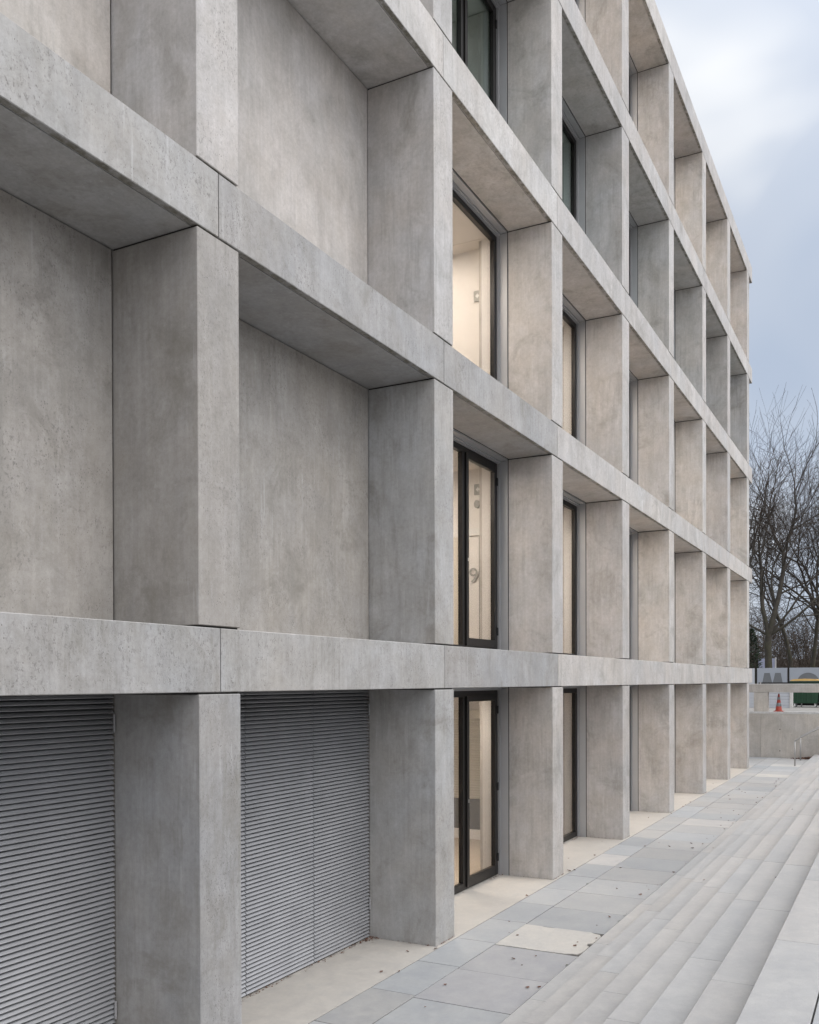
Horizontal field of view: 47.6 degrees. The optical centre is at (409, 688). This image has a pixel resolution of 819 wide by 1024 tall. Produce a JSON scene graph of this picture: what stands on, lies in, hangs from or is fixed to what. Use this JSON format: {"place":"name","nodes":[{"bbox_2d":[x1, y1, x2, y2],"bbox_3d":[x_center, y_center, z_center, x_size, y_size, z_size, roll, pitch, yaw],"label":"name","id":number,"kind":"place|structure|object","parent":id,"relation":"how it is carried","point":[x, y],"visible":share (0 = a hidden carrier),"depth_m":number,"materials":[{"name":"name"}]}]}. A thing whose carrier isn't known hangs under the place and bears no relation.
{"place":"outdoors","nodes":[
{"label":"outdoors","id":0,"kind":"place"},
{"bbox_2d":[242,765,753,1023],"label":"plinth paving","id":1,"kind":"structure","parent":0,"point":[311,992],"depth_m":10.72,"materials":[{"name":"beige stone"}]},
{"bbox_2d":[246,792,695,996],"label":"leaf litter","id":2,"kind":"object","parent":1,"relation":"on","point":[377,937],"visible":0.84,"depth_m":11.31,"materials":[{"name":"brown plant"}]},
{"bbox_2d":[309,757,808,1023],"bbox_3d":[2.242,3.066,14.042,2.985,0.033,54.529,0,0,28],"label":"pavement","id":3,"kind":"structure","parent":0,"point":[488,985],"depth_m":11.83,"materials":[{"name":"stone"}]},
{"bbox_2d":[655,0,818,658],"label":"sky","id":4,"kind":"structure","parent":0,"point":[749,69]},
{"bbox_2d":[758,657,775,667],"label":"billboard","id":5,"kind":"object","parent":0,"point":[773,662],"visible":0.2,"depth_m":62.76},
{"bbox_2d":[749,692,792,707],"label":"board wall","id":6,"kind":"structure","parent":0,"point":[786,698],"depth_m":44.49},
{"bbox_2d":[749,705,818,711],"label":"terrace","id":7,"kind":"structure","parent":0,"point":[806,709],"depth_m":42.12,"materials":[{"name":"grey concrete"}]},
{"bbox_2d":[749,628,762,682],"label":"conifer","id":8,"kind":"object","parent":7,"relation":"on","point":[751,651],"visible":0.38,"depth_m":55.28,"materials":[{"name":"green plant"}]},
{"bbox_2d":[748,668,818,684],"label":"hoarding","id":9,"kind":"object","parent":7,"relation":"on","point":[771,674],"visible":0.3,"depth_m":50.37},
{"bbox_2d":[749,385,818,667],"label":"bare tree","id":10,"kind":"object","parent":7,"relation":"on","point":[770,630],"visible":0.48,"depth_m":60.08,"materials":[{"name":"brown plant"}]},
{"bbox_2d":[749,591,818,684],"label":"woodland thicket","id":11,"kind":"object","parent":7,"relation":"on","point":[779,652],"visible":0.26,"depth_m":78.70,"materials":[{"name":"brown plant"}]},
{"bbox_2d":[749,441,818,638],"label":"bare tree","id":12,"kind":"object","parent":7,"relation":"on","point":[815,609],"visible":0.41,"depth_m":64.56,"materials":[{"name":"brown plant"}]},
{"bbox_2d":[749,416,818,586],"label":"bare tree","id":13,"kind":"object","parent":7,"relation":"on","point":[753,543],"visible":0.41,"depth_m":58.78,"materials":[{"name":"brown plant"}]},
{"bbox_2d":[749,452,818,667],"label":"bare tree","id":14,"kind":"object","parent":7,"relation":"on","point":[814,651],"visible":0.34,"depth_m":65.02,"materials":[{"name":"brown plant"}]},
{"bbox_2d":[749,487,818,667],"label":"bare tree","id":15,"kind":"object","parent":7,"relation":"on","point":[789,655],"visible":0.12,"depth_m":72.18,"materials":[{"name":"brown plant"}]},
{"bbox_2d":[789,679,818,706],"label":"waste container","id":16,"kind":"object","parent":7,"relation":"on","point":[800,697],"visible":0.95,"depth_m":45.31,"materials":[{"name":"green plastic"}]},
{"bbox_2d":[796,451,818,580],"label":"bare tree","id":17,"kind":"object","parent":7,"relation":"on","point":[813,534],"visible":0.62,"depth_m":61.82,"materials":[{"name":"brown plant"}]},
{"bbox_2d":[759,682,818,706],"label":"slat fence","id":18,"kind":"object","parent":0,"point":[798,704],"visible":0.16,"depth_m":47.09,"materials":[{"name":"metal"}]},
{"bbox_2d":[812,1000,818,1023],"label":"pavement","id":19,"kind":"structure","parent":0,"point":[816,1019],"depth_m":4.76,"materials":[{"name":"stone"}]},
{"bbox_3d":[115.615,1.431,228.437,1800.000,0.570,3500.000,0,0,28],"label":"ground","id":20,"kind":"structure","parent":0,"visible":0},
{"bbox_2d":[0,0,751,1023],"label":"concrete building","id":21,"kind":"structure","parent":20,"relation":"on","point":[374,464],"depth_m":10.56,"materials":[{"name":"grey concrete"}]},
{"bbox_2d":[452,168,507,387],"bbox_3d":[0.623,-5.818,13.496,0.266,3.168,3.684,0,0,28],"label":"window","id":22,"kind":"structure","parent":21,"relation":"in","point":[463,197],"depth_m":15.06,"materials":[{"name":"grey metal"}]},
{"bbox_2d":[452,687,508,894],"bbox_3d":[0.644,1.519,13.552,0.266,3.083,3.684,0,0,28],"label":"window","id":23,"kind":"structure","parent":21,"relation":"in","point":[503,692],"depth_m":15.11,"materials":[{"name":"grey metal"}]},
{"bbox_2d":[452,428,508,649],"bbox_3d":[0.633,-2.129,13.524,0.266,3.175,3.684,0,0,28],"label":"window","id":24,"kind":"structure","parent":21,"relation":"in","point":[462,443],"depth_m":15.07,"materials":[{"name":"grey metal"}]},
{"bbox_2d":[465,695,498,886],"bbox_3d":[1.133,1.561,14.597,0.090,2.897,1.196,0,0,28],"label":"door leaf","id":25,"kind":"structure","parent":21,"relation":"in","point":[474,878],"depth_m":14.89,"materials":[{"name":"black metal"}]},
{"bbox_2d":[457,0,507,123],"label":"window","id":26,"kind":"structure","parent":21,"relation":"in","point":[501,11],"depth_m":15.04,"materials":[{"name":"grey metal"}]},
{"bbox_2d":[562,490,585,655],"bbox_3d":[2.601,-2.163,17.234,0.266,3.175,3.684,0,0,28],"label":"window","id":27,"kind":"structure","parent":21,"relation":"in","point":[571,502],"depth_m":18.81,"materials":[{"name":"grey metal"}]},
{"bbox_2d":[562,293,585,445],"bbox_3d":[2.591,-5.851,17.207,0.266,3.168,3.684,0,0,28],"label":"window","id":28,"kind":"structure","parent":21,"relation":"in","point":[570,314],"depth_m":18.78,"materials":[{"name":"grey metal"}]},
{"bbox_2d":[562,96,585,233],"bbox_3d":[2.580,-9.557,17.179,0.266,3.163,3.684,0,0,28],"label":"window","id":29,"kind":"structure","parent":21,"relation":"in","point":[574,133],"depth_m":18.74,"materials":[{"name":"grey metal"}]},
{"bbox_2d":[562,686,586,841],"bbox_3d":[2.612,1.486,17.262,0.266,3.083,3.684,0,0,28],"label":"window","id":30,"kind":"structure","parent":21,"relation":"in","point":[579,704],"depth_m":18.84,"materials":[{"name":"grey metal"}]},
{"bbox_2d":[575,0,585,22],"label":"window","id":31,"kind":"structure","parent":21,"relation":"in","point":[580,3],"depth_m":18.73,"materials":[{"name":"grey metal"}]},
{"bbox_2d":[628,370,637,483],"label":"window","id":32,"kind":"structure","parent":21,"relation":"in","point":[633,383],"depth_m":22.50,"materials":[{"name":"grey metal"}]},
{"bbox_2d":[628,685,638,810],"bbox_3d":[4.580,1.452,20.972,0.266,3.083,3.684,0,0,28],"label":"window","id":33,"kind":"structure","parent":21,"relation":"in","point":[633,690],"depth_m":22.57,"materials":[{"name":"grey metal"}]},
{"bbox_2d":[629,527,637,659],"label":"window","id":34,"kind":"structure","parent":21,"relation":"in","point":[633,534],"depth_m":22.53,"materials":[{"name":"grey metal"}]},
{"bbox_2d":[629,211,637,306],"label":"window","id":35,"kind":"structure","parent":21,"relation":"in","point":[633,232],"depth_m":22.47,"materials":[{"name":"grey metal"}]},
{"bbox_2d":[629,53,637,130],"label":"window","id":36,"kind":"structure","parent":21,"relation":"in","point":[633,75],"depth_m":22.43,"materials":[{"name":"grey metal"}]},
{"bbox_2d":[673,157,674,207],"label":"window","id":37,"kind":"structure","parent":21,"relation":"in","point":[674,157],"depth_m":26.13,"materials":[{"name":"grey metal"}]},
{"bbox_2d":[673,552,675,662],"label":"window","id":38,"kind":"structure","parent":21,"relation":"in","point":[674,552],"depth_m":26.21,"materials":[{"name":"grey metal"}]},
{"bbox_2d":[674,289,674,359],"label":"window","id":39,"kind":"structure","parent":21,"relation":"in","point":[674,289],"depth_m":26.16,"materials":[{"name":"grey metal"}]},
{"bbox_2d":[674,684,675,792],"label":"window","id":40,"kind":"structure","parent":21,"relation":"in","point":[675,684],"depth_m":26.25,"materials":[{"name":"grey metal"}]},
{"bbox_2d":[674,421,675,512],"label":"window","id":41,"kind":"structure","parent":21,"relation":"in","point":[674,421],"depth_m":26.19,"materials":[{"name":"grey metal"}]},
{"bbox_2d":[749,684,818,757],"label":"parapet wall","id":42,"kind":"structure","parent":20,"relation":"on","point":[773,734],"depth_m":38.05,"materials":[{"name":"concrete"}]},
{"bbox_2d":[774,694,783,711],"bbox_3d":[15.249,0.578,38.319,0.372,0.737,0.372,0,0,28],"label":"traffic cone","id":43,"kind":"object","parent":42,"relation":"on","point":[778,706],"visible":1,"depth_m":38.24,"materials":[{"name":"orange plastic"}]},
{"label":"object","id":44,"kind":"structure","parent":0,"visible":0},
{"bbox_2d":[500,754,818,1023],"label":"stone steps","id":45,"kind":"structure","parent":44,"relation":"on","point":[732,937],"depth_m":8.00,"materials":[{"name":"grey stone"}]},
{"bbox_2d":[794,728,818,765],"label":"handrail","id":46,"kind":"object","parent":45,"relation":"on","point":[795,740],"visible":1,"depth_m":34.35,"materials":[{"name":"metal"}]},
{"bbox_2d":[799,727,818,760],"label":"handrail","id":47,"kind":"object","parent":45,"relation":"on","point":[800,742],"visible":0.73,"depth_m":36.67,"materials":[{"name":"metal"}]}
]}

